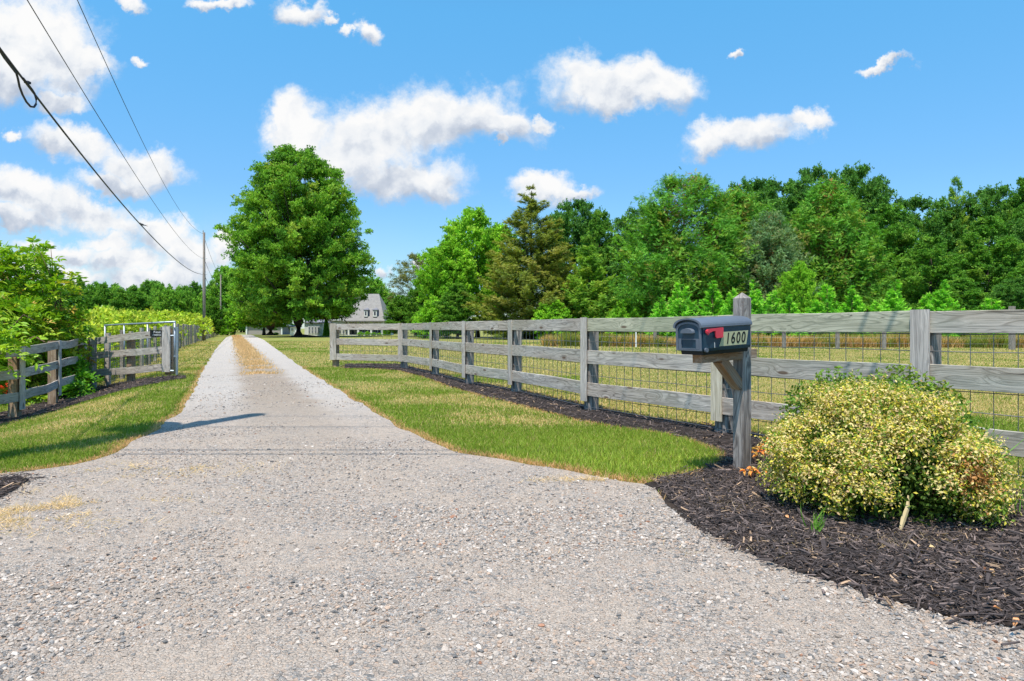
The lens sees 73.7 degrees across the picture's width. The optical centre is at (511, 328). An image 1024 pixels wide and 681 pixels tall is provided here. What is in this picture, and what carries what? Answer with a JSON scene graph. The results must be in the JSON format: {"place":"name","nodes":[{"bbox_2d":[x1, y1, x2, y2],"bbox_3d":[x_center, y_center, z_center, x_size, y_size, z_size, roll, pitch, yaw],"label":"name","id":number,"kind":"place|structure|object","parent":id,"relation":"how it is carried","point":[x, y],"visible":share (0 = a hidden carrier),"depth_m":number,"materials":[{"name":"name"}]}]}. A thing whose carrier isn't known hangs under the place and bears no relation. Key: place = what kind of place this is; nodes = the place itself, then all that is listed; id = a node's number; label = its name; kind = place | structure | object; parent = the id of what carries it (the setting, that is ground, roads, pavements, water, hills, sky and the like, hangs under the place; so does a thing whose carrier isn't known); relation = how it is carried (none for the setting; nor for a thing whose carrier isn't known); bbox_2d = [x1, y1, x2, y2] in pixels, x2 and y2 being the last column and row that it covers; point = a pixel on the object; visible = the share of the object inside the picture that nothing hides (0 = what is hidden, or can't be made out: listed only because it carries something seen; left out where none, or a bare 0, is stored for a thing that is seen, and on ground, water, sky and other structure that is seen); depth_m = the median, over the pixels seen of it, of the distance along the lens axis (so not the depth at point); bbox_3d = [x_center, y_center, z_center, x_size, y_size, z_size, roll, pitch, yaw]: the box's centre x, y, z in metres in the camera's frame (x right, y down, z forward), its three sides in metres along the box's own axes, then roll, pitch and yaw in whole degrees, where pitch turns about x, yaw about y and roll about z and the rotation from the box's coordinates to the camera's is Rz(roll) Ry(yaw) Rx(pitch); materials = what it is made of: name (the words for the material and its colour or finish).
{"place":"outdoors","nodes":[
{"label":"outdoors","id":0,"kind":"place"},
{"bbox_2d":[0,329,1023,616],"bbox_3d":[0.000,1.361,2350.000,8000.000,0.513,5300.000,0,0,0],"label":"ground","id":1,"kind":"structure","parent":0,"point":[316,339],"depth_m":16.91,"materials":[{"name":"plant"}]},
{"bbox_2d":[0,297,62,380],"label":"leafy bush","id":2,"kind":"object","parent":1,"relation":"on","point":[11,344],"visible":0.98,"depth_m":11.96,"materials":[{"name":"green plant"}]},
{"bbox_2d":[0,338,86,416],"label":"board fence","id":3,"kind":"object","parent":1,"relation":"on","point":[16,396],"visible":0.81,"depth_m":13.11,"materials":[{"name":"grey wood"}]},
{"bbox_2d":[0,235,101,404],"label":"leafy bush","id":4,"kind":"object","parent":1,"relation":"on","point":[49,276],"visible":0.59,"depth_m":15.52,"materials":[{"name":"green plant"}]},
{"bbox_2d":[57,280,79,306],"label":"distant tree","id":5,"kind":"object","parent":1,"relation":"on","point":[73,300],"visible":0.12,"depth_m":189.48,"materials":[{"name":"green plant"}]},
{"bbox_2d":[76,288,97,309],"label":"distant tree","id":6,"kind":"object","parent":1,"relation":"on","point":[86,295],"visible":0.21,"depth_m":190.12,"materials":[{"name":"green plant"}]},
{"bbox_2d":[0,375,185,423],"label":"mulch strip","id":7,"kind":"object","parent":1,"relation":"on","point":[57,404],"visible":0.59,"depth_m":13.99,"materials":[{"name":"brown wood"}]},
{"bbox_2d":[59,356,103,398],"bbox_3d":[-9.882,1.227,15.605,1.013,1.194,1.711,0,0,-34],"label":"shrub","id":8,"kind":"object","parent":7,"relation":"on","point":[84,374],"visible":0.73,"depth_m":15.62,"materials":[{"name":"green plant"}]},
{"bbox_2d":[87,326,175,388],"bbox_3d":[-9.261,0.725,16.574,2.500,1.550,0.273,0,0,14],"label":"board fence","id":9,"kind":"object","parent":7,"relation":"on","point":[131,352],"visible":0.88,"depth_m":16.44,"materials":[{"name":"grey wood"}]},
{"bbox_2d":[104,321,178,374],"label":"pipe gate","id":10,"kind":"structure","parent":9,"relation":"attached to","point":[176,333],"depth_m":16.44,"materials":[{"name":"metal"}]},
{"bbox_2d":[90,283,114,309],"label":"distant tree","id":11,"kind":"object","parent":1,"relation":"on","point":[99,297],"visible":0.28,"depth_m":190.55,"materials":[{"name":"green plant"}]},
{"bbox_2d":[1,300,217,394],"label":"vine hedge","id":12,"kind":"object","parent":1,"relation":"on","point":[101,316],"visible":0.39,"depth_m":23.74,"materials":[{"name":"green plant"}]},
{"bbox_2d":[105,287,127,309],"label":"distant tree","id":13,"kind":"object","parent":1,"relation":"on","point":[119,297],"visible":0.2,"depth_m":188.35,"materials":[{"name":"green plant"}]},
{"bbox_2d":[115,284,154,311],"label":"distant tree","id":14,"kind":"object","parent":1,"relation":"on","point":[135,300],"visible":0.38,"depth_m":189.28,"materials":[{"name":"green plant"}]},
{"bbox_2d":[138,279,150,300],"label":"distant tree","id":15,"kind":"object","parent":1,"relation":"on","point":[147,288],"visible":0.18,"depth_m":216.83,"materials":[{"name":"green plant"}]},
{"bbox_2d":[105,324,218,385],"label":"wire fence","id":16,"kind":"object","parent":1,"relation":"on","point":[192,332],"visible":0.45,"depth_m":26.99,"materials":[{"name":"grey metal"}]},
{"bbox_2d":[149,282,177,303],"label":"distant tree","id":17,"kind":"object","parent":1,"relation":"on","point":[156,287],"visible":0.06,"depth_m":211.70,"materials":[{"name":"green plant"}]},
{"bbox_2d":[152,288,190,312],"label":"distant tree","id":18,"kind":"object","parent":1,"relation":"on","point":[177,300],"visible":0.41,"depth_m":188.57,"materials":[{"name":"green plant"}]},
{"bbox_2d":[181,291,198,313],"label":"distant tree","id":19,"kind":"object","parent":1,"relation":"on","point":[189,294],"visible":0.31,"depth_m":193.23,"materials":[{"name":"green plant"}]},
{"bbox_2d":[184,280,200,303],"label":"distant tree","id":20,"kind":"object","parent":1,"relation":"on","point":[195,287],"visible":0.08,"depth_m":219.09,"materials":[{"name":"green plant"}]},
{"bbox_2d":[189,291,210,314],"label":"distant tree","id":21,"kind":"object","parent":1,"relation":"on","point":[197,301],"visible":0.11,"depth_m":189.39,"materials":[{"name":"green plant"}]},
{"bbox_2d":[201,230,206,340],"bbox_3d":[-28.424,-3.889,63.000,0.516,10.380,0.330,0,0,30],"label":"utility pole","id":22,"kind":"object","parent":1,"relation":"on","point":[204,299],"visible":0.88,"depth_m":62.91,"materials":[{"name":"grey wood"}]},
{"bbox_2d":[0,47,198,273],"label":"overhead wire","id":23,"kind":"object","parent":22,"relation":"attached to","point":[10,64],"visible":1,"depth_m":9.60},
{"bbox_2d":[27,0,197,255],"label":"overhead wire","id":24,"kind":"object","parent":22,"relation":"attached to","point":[92,106],"visible":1,"depth_m":13.06,"materials":[{"name":"black metal"}]},
{"bbox_2d":[77,0,202,233],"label":"overhead wire","id":25,"kind":"object","parent":22,"relation":"attached to","point":[122,99],"visible":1,"depth_m":16.80,"materials":[{"name":"black metal"}]},
{"bbox_2d":[199,297,226,333],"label":"tree","id":26,"kind":"object","parent":1,"relation":"on","point":[214,315],"visible":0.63,"depth_m":91.64,"materials":[{"name":"green plant"}]},
{"bbox_2d":[202,264,245,333],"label":"maple tree","id":27,"kind":"object","parent":1,"relation":"on","point":[226,279],"visible":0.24,"depth_m":146.93,"materials":[{"name":"green plant"}]},
{"bbox_2d":[220,315,238,335],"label":"yellow bush","id":28,"kind":"object","parent":1,"relation":"on","point":[230,326],"visible":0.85,"depth_m":107.75,"materials":[{"name":"green plant"}]},
{"bbox_2d":[223,280,290,334],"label":"maple tree","id":29,"kind":"object","parent":1,"relation":"on","point":[242,320],"visible":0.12,"depth_m":110.36,"materials":[{"name":"green plant"}]},
{"bbox_2d":[232,297,292,334],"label":"tree","id":30,"kind":"object","parent":1,"relation":"on","point":[270,328],"visible":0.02,"depth_m":109.44,"materials":[{"name":"green plant"}]},
{"bbox_2d":[246,323,292,334],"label":"garage","id":31,"kind":"structure","parent":1,"relation":"on","point":[250,330],"depth_m":124.94,"materials":[{"name":"grey stone"}]},
{"bbox_2d":[248,327,262,334],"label":"garage door","id":32,"kind":"structure","parent":31,"relation":"in","point":[251,330],"depth_m":124.94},
{"bbox_2d":[213,143,379,334],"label":"oak tree","id":33,"kind":"object","parent":1,"relation":"on","point":[301,223],"visible":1,"depth_m":85.50,"materials":[{"name":"green plant"}]},
{"bbox_2d":[304,294,393,335],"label":"house","id":34,"kind":"structure","parent":1,"relation":"on","point":[371,309],"depth_m":107.48,"materials":[{"name":"white paint"}]},
{"bbox_2d":[356,275,390,297],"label":"leafy tree","id":35,"kind":"object","parent":1,"relation":"on","point":[377,287],"visible":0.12,"depth_m":147.46,"materials":[{"name":"green plant"}]},
{"bbox_2d":[383,295,407,333],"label":"leafy tree","id":36,"kind":"object","parent":1,"relation":"on","point":[398,307],"visible":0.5,"depth_m":91.38,"materials":[{"name":"green plant"}]},
{"bbox_2d":[383,253,425,335],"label":"pine tree","id":37,"kind":"object","parent":1,"relation":"on","point":[404,275],"visible":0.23,"depth_m":94.56,"materials":[{"name":"green plant"}]},
{"bbox_2d":[401,279,429,337],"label":"leafy tree","id":38,"kind":"object","parent":1,"relation":"on","point":[411,306],"visible":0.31,"depth_m":83.09,"materials":[{"name":"green plant"}]},
{"bbox_2d":[410,299,451,338],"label":"bush","id":39,"kind":"object","parent":1,"relation":"on","point":[425,314],"visible":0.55,"depth_m":74.93,"materials":[{"name":"green plant"}]},
{"bbox_2d":[409,232,478,337],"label":"leafy tree","id":40,"kind":"object","parent":1,"relation":"on","point":[433,278],"visible":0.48,"depth_m":78.17,"materials":[{"name":"green plant"}]},
{"bbox_2d":[431,283,483,338],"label":"leafy tree","id":41,"kind":"object","parent":1,"relation":"on","point":[451,308],"visible":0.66,"depth_m":72.85,"materials":[{"name":"green plant"}]},
{"bbox_2d":[437,205,523,337],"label":"leafy tree","id":42,"kind":"object","parent":1,"relation":"on","point":[481,236],"visible":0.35,"depth_m":81.18,"materials":[{"name":"green plant"}]},
{"bbox_2d":[0,335,1023,680],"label":"gravel drive","id":43,"kind":"structure","parent":1,"relation":"on","point":[182,661],"depth_m":3.04,"materials":[{"name":"grey gravel"}]},
{"bbox_2d":[0,475,28,494],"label":"mulch patch","id":44,"kind":"object","parent":43,"relation":"on","point":[7,491],"visible":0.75,"depth_m":4.82,"materials":[{"name":"black wood"}]},
{"bbox_2d":[0,375,1023,680],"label":"gravel","id":45,"kind":"structure","parent":43,"relation":"on","point":[372,509],"depth_m":2.91,"materials":[{"name":"grey gravel"}]},
{"bbox_2d":[0,363,1023,651],"bbox_3d":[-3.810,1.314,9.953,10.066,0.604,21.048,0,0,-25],"label":"bark mulch","id":46,"kind":"object","parent":1,"relation":"on","point":[1002,585],"visible":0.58,"depth_m":3.54,"materials":[{"name":"black wood"}]},
{"bbox_2d":[692,293,756,468],"bbox_3d":[1.630,0.460,5.208,0.622,1.480,0.100,0,0,-32],"label":"mailbox post","id":47,"kind":"object","parent":46,"relation":"on","point":[736,375],"visible":0.73,"depth_m":5.26,"materials":[{"name":"grey wood"}]},
{"bbox_2d":[673,316,751,354],"bbox_3d":[1.510,0.047,5.125,0.562,0.293,0.291,0,0,-32],"label":"mailbox","id":48,"kind":"object","parent":47,"relation":"on","point":[711,335],"visible":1,"depth_m":5.01,"materials":[{"name":"black plastic"}]},
{"bbox_2d":[676,322,702,350],"bbox_3d":[1.287,0.058,4.991,0.042,0.208,0.244,0,0,-32],"label":"door","id":49,"kind":"structure","parent":48,"relation":"in","point":[688,334],"depth_m":4.98,"materials":[{"name":"blue plastic"}]},
{"bbox_2d":[751,446,769,463],"bbox_3d":[1.964,1.017,5.534,0.247,0.169,0.236,0,0,-35],"label":"seedling","id":50,"kind":"object","parent":46,"relation":"on","point":[755,454],"visible":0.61,"depth_m":5.49,"materials":[{"name":"orange plant"}]},
{"bbox_2d":[800,503,826,533],"bbox_3d":[1.629,1.011,3.678,0.137,0.164,0.186,0,0,29],"label":"weed tuft","id":51,"kind":"object","parent":46,"relation":"on","point":[816,523],"visible":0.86,"depth_m":3.65,"materials":[{"name":"green plant"}]},
{"bbox_2d":[778,365,870,461],"bbox_3d":[2.363,0.688,5.064,0.745,0.831,0.486,0,0,0],"label":"green shrub","id":52,"kind":"object","parent":46,"relation":"on","point":[798,403],"visible":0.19,"depth_m":5.06,"materials":[{"name":"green plant"}]},
{"bbox_2d":[752,370,1023,531],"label":"variegated shrub","id":53,"kind":"object","parent":46,"relation":"on","point":[966,477],"visible":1,"depth_m":3.89,"materials":[{"name":"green plant"}]},
{"bbox_2d":[899,495,909,529],"bbox_3d":[2.119,0.999,3.688,0.119,0.180,0.017,0,0,-34],"label":"wooden stake","id":54,"kind":"object","parent":46,"relation":"in","point":[904,516],"visible":0.93,"depth_m":3.69,"materials":[{"name":"beige wood"}]},
{"bbox_2d":[855,363,972,452],"bbox_3d":[2.802,0.675,4.894,0.891,0.857,0.554,0,0,21],"label":"green shrub","id":55,"kind":"object","parent":46,"relation":"on","point":[930,387],"visible":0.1,"depth_m":4.83,"materials":[{"name":"green plant"}]},
{"bbox_2d":[806,372,1023,511],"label":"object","id":56,"kind":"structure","parent":46,"relation":"on","point":[973,422],"depth_m":4.13,"materials":[{"name":"green plant"}]},
{"bbox_2d":[907,407,1008,475],"bbox_3d":[2.954,0.807,4.638,0.719,0.595,0.479,0,0,30],"label":"green shrub","id":57,"kind":"object","parent":46,"relation":"on","point":[970,420],"visible":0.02,"depth_m":4.51,"materials":[{"name":"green plant"}]},
{"bbox_2d":[461,184,593,339],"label":"cedar tree","id":58,"kind":"object","parent":1,"relation":"on","point":[521,276],"visible":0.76,"depth_m":69.93,"materials":[{"name":"green plant"}]},
{"bbox_2d":[531,299,576,339],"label":"bush","id":59,"kind":"object","parent":1,"relation":"on","point":[547,312],"visible":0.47,"depth_m":65.20,"materials":[{"name":"green plant"}]},
{"bbox_2d":[545,197,609,290],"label":"leafy tree","id":60,"kind":"object","parent":1,"relation":"on","point":[569,216],"visible":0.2,"depth_m":89.49,"materials":[{"name":"green plant"}]},
{"bbox_2d":[548,244,623,335],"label":"conical tree","id":61,"kind":"object","parent":1,"relation":"on","point":[591,299],"visible":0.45,"depth_m":66.90,"materials":[{"name":"green plant"}]},
{"bbox_2d":[573,209,620,316],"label":"leafy tree","id":62,"kind":"object","parent":1,"relation":"on","point":[597,237],"visible":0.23,"depth_m":85.16,"materials":[{"name":"green plant"}]},
{"bbox_2d":[606,298,644,335],"bbox_3d":[10.082,-0.685,59.826,3.802,4.059,3.602,0,0,36],"label":"bush","id":63,"kind":"object","parent":1,"relation":"on","point":[622,308],"visible":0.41,"depth_m":59.42,"materials":[{"name":"green plant"}]},
{"bbox_2d":[601,202,679,333],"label":"leafy tree","id":64,"kind":"object","parent":1,"relation":"on","point":[617,225],"visible":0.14,"depth_m":82.49,"materials":[{"name":"green plant"}]},
{"bbox_2d":[644,294,675,337],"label":"young cypress","id":65,"kind":"object","parent":1,"relation":"on","point":[660,310],"visible":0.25,"depth_m":45.36,"materials":[{"name":"green plant"}]},
{"bbox_2d":[330,309,1023,476],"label":"board fence","id":66,"kind":"object","parent":1,"relation":"on","point":[926,328],"visible":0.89,"depth_m":7.42,"materials":[{"name":"grey wood"}]},
{"bbox_2d":[665,281,698,337],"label":"young cypress","id":67,"kind":"object","parent":1,"relation":"on","point":[675,308],"visible":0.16,"depth_m":46.03,"materials":[{"name":"green plant"}]},
{"bbox_2d":[603,168,765,317],"bbox_3d":[15.546,-6.597,61.962,14.964,15.720,14.724,0,0,0],"label":"leafy tree","id":68,"kind":"object","parent":1,"relation":"on","point":[658,269],"visible":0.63,"depth_m":59.45,"materials":[{"name":"green plant"}]},
{"bbox_2d":[691,280,728,315],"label":"young cypress","id":69,"kind":"object","parent":1,"relation":"on","point":[715,297],"visible":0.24,"depth_m":47.05,"materials":[{"name":"green plant"}]},
{"bbox_2d":[720,288,737,314],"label":"young cypress","id":70,"kind":"object","parent":1,"relation":"on","point":[726,306],"visible":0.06,"depth_m":45.46,"materials":[{"name":"green plant"}]},
{"bbox_2d":[690,184,787,304],"bbox_3d":[22.528,-6.466,66.038,12.318,15.438,11.821,0,0,0],"label":"leafy tree","id":71,"kind":"object","parent":1,"relation":"on","point":[743,198],"visible":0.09,"depth_m":64.68,"materials":[{"name":"green plant"}]},
{"bbox_2d":[713,176,788,230],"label":"leafy tree","id":72,"kind":"object","parent":1,"relation":"on","point":[761,187],"visible":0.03,"depth_m":78.23,"materials":[{"name":"green plant"}]},
{"bbox_2d":[748,279,779,335],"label":"young cypress","id":73,"kind":"object","parent":1,"relation":"on","point":[757,306],"visible":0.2,"depth_m":45.89,"materials":[{"name":"green plant"}]},
{"bbox_2d":[722,206,827,313],"bbox_3d":[22.577,-4.724,60.177,9.078,11.910,9.161,0,0,0],"label":"leafy tree","id":74,"kind":"object","parent":1,"relation":"on","point":[782,259],"visible":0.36,"depth_m":58.45,"materials":[{"name":"green plant"}]},
{"bbox_2d":[764,290,793,333],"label":"young cypress","id":75,"kind":"object","parent":1,"relation":"on","point":[776,308],"visible":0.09,"depth_m":46.94,"materials":[{"name":"green plant"}]},
{"bbox_2d":[538,331,1023,347],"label":"tall weeds","id":76,"kind":"object","parent":1,"relation":"on","point":[977,341],"visible":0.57,"depth_m":40.46,"materials":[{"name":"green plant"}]},
{"bbox_2d":[744,175,826,279],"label":"leafy tree","id":77,"kind":"object","parent":1,"relation":"on","point":[792,199],"visible":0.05,"depth_m":79.61,"materials":[{"name":"green plant"}]},
{"bbox_2d":[771,294,807,336],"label":"young cypress","id":78,"kind":"object","parent":1,"relation":"on","point":[792,308],"visible":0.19,"depth_m":45.36,"materials":[{"name":"green plant"}]},
{"bbox_2d":[771,260,818,313],"bbox_3d":[21.661,-2.049,51.922,3.612,6.429,3.337,0,0,0],"label":"leafy tree","id":79,"kind":"object","parent":1,"relation":"on","point":[796,282],"visible":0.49,"depth_m":51.28,"materials":[{"name":"green plant"}]},
{"bbox_2d":[600,306,1015,349],"bbox_3d":[16.863,0.025,38.055,24.841,2.350,0.633,0,0,18],"label":"wire fence","id":80,"kind":"object","parent":1,"relation":"on","point":[1011,342],"visible":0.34,"depth_m":36.80,"materials":[{"name":"grey metal"}]},
{"bbox_2d":[783,161,847,295],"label":"leafy tree","id":81,"kind":"object","parent":1,"relation":"on","point":[808,177],"visible":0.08,"depth_m":82.59,"materials":[{"name":"green plant"}]},
{"bbox_2d":[805,282,860,336],"bbox_3d":[21.522,-0.931,46.426,4.098,4.530,4.087,0,0,0],"label":"young cypress","id":82,"kind":"object","parent":1,"relation":"on","point":[821,307],"visible":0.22,"depth_m":46.11,"materials":[{"name":"green plant"}]},
{"bbox_2d":[767,177,906,312],"bbox_3d":[28.536,-6.340,62.079,12.298,15.182,13.109,0,0,-28],"label":"leafy tree","id":83,"kind":"object","parent":1,"relation":"on","point":[830,224],"visible":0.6,"depth_m":59.82,"materials":[{"name":"green plant"}]},
{"bbox_2d":[836,285,870,334],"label":"young cypress","id":84,"kind":"object","parent":1,"relation":"on","point":[858,305],"visible":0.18,"depth_m":47.03,"materials":[{"name":"green plant"}]},
{"bbox_2d":[819,160,903,294],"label":"leafy tree","id":85,"kind":"object","parent":1,"relation":"on","point":[874,188],"visible":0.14,"depth_m":81.39,"materials":[{"name":"green plant"}]},
{"bbox_2d":[865,300,890,335],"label":"young cypress","id":86,"kind":"object","parent":1,"relation":"on","point":[872,307],"visible":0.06,"depth_m":45.34,"materials":[{"name":"green plant"}]},
{"bbox_2d":[841,202,935,311],"bbox_3d":[36.413,-5.519,66.187,9.232,13.499,9.758,0,0,0],"label":"leafy tree","id":87,"kind":"object","parent":1,"relation":"on","point":[899,240],"visible":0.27,"depth_m":64.46,"materials":[{"name":"green plant"}]},
{"bbox_2d":[878,279,911,334],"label":"young cypress","id":88,"kind":"object","parent":1,"relation":"on","point":[890,302],"visible":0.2,"depth_m":46.16,"materials":[{"name":"green plant"}]},
{"bbox_2d":[916,292,933,309],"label":"young cypress","id":89,"kind":"object","parent":1,"relation":"on","point":[924,297],"visible":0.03,"depth_m":47.08,"materials":[{"name":"green plant"}]},
{"bbox_2d":[879,192,972,268],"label":"leafy tree","id":90,"kind":"object","parent":1,"relation":"on","point":[932,226],"visible":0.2,"depth_m":75.24,"materials":[{"name":"green plant"}]},
{"bbox_2d":[882,235,978,310],"bbox_3d":[33.428,-3.130,54.257,7.009,8.628,6.435,0,0,-41],"label":"leafy tree","id":91,"kind":"object","parent":1,"relation":"on","point":[925,278],"visible":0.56,"depth_m":53.28,"materials":[{"name":"green plant"}]},
{"bbox_2d":[926,279,963,336],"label":"young cypress","id":92,"kind":"object","parent":1,"relation":"on","point":[939,303],"visible":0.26,"depth_m":45.24,"materials":[{"name":"green plant"}]},
{"bbox_2d":[938,175,982,283],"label":"conical tree","id":93,"kind":"object","parent":1,"relation":"on","point":[956,179],"visible":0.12,"depth_m":75.57,"materials":[{"name":"green plant"}]},
{"bbox_2d":[931,278,1004,310],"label":"leafy tree","id":94,"kind":"object","parent":1,"relation":"on","point":[968,300],"visible":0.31,"depth_m":49.23,"materials":[{"name":"green plant"}]},
{"bbox_2d":[946,215,1023,309],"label":"leafy tree","id":95,"kind":"object","parent":1,"relation":"on","point":[980,258],"visible":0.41,"depth_m":58.59,"materials":[{"name":"green plant"}]},
{"bbox_2d":[950,181,1023,290],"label":"leafy tree","id":96,"kind":"object","parent":1,"relation":"on","point":[982,207],"visible":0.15,"depth_m":74.47,"materials":[{"name":"green plant"}]},
{"bbox_2d":[977,297,1023,335],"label":"young cypress","id":97,"kind":"object","parent":1,"relation":"on","point":[991,305],"visible":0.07,"depth_m":46.18,"materials":[{"name":"green plant"}]},
{"bbox_2d":[983,277,1023,333],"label":"leafy tree","id":98,"kind":"object","parent":1,"relation":"on","point":[1004,292],"visible":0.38,"depth_m":49.48,"materials":[{"name":"green plant"}]},
{"bbox_2d":[991,176,1023,335],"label":"leafy tree","id":99,"kind":"object","parent":1,"relation":"on","point":[1016,212],"visible":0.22,"depth_m":71.90,"materials":[{"name":"green plant"}]},
{"bbox_2d":[1009,217,1023,285],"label":"leafy tree","id":100,"kind":"object","parent":1,"relation":"on","point":[1018,226],"visible":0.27,"depth_m":63.16,"materials":[{"name":"green plant"}]},
{"bbox_2d":[0,0,1023,328],"label":"sky","id":101,"kind":"structure","parent":0,"point":[429,111],"materials":[{"name":"blue"}]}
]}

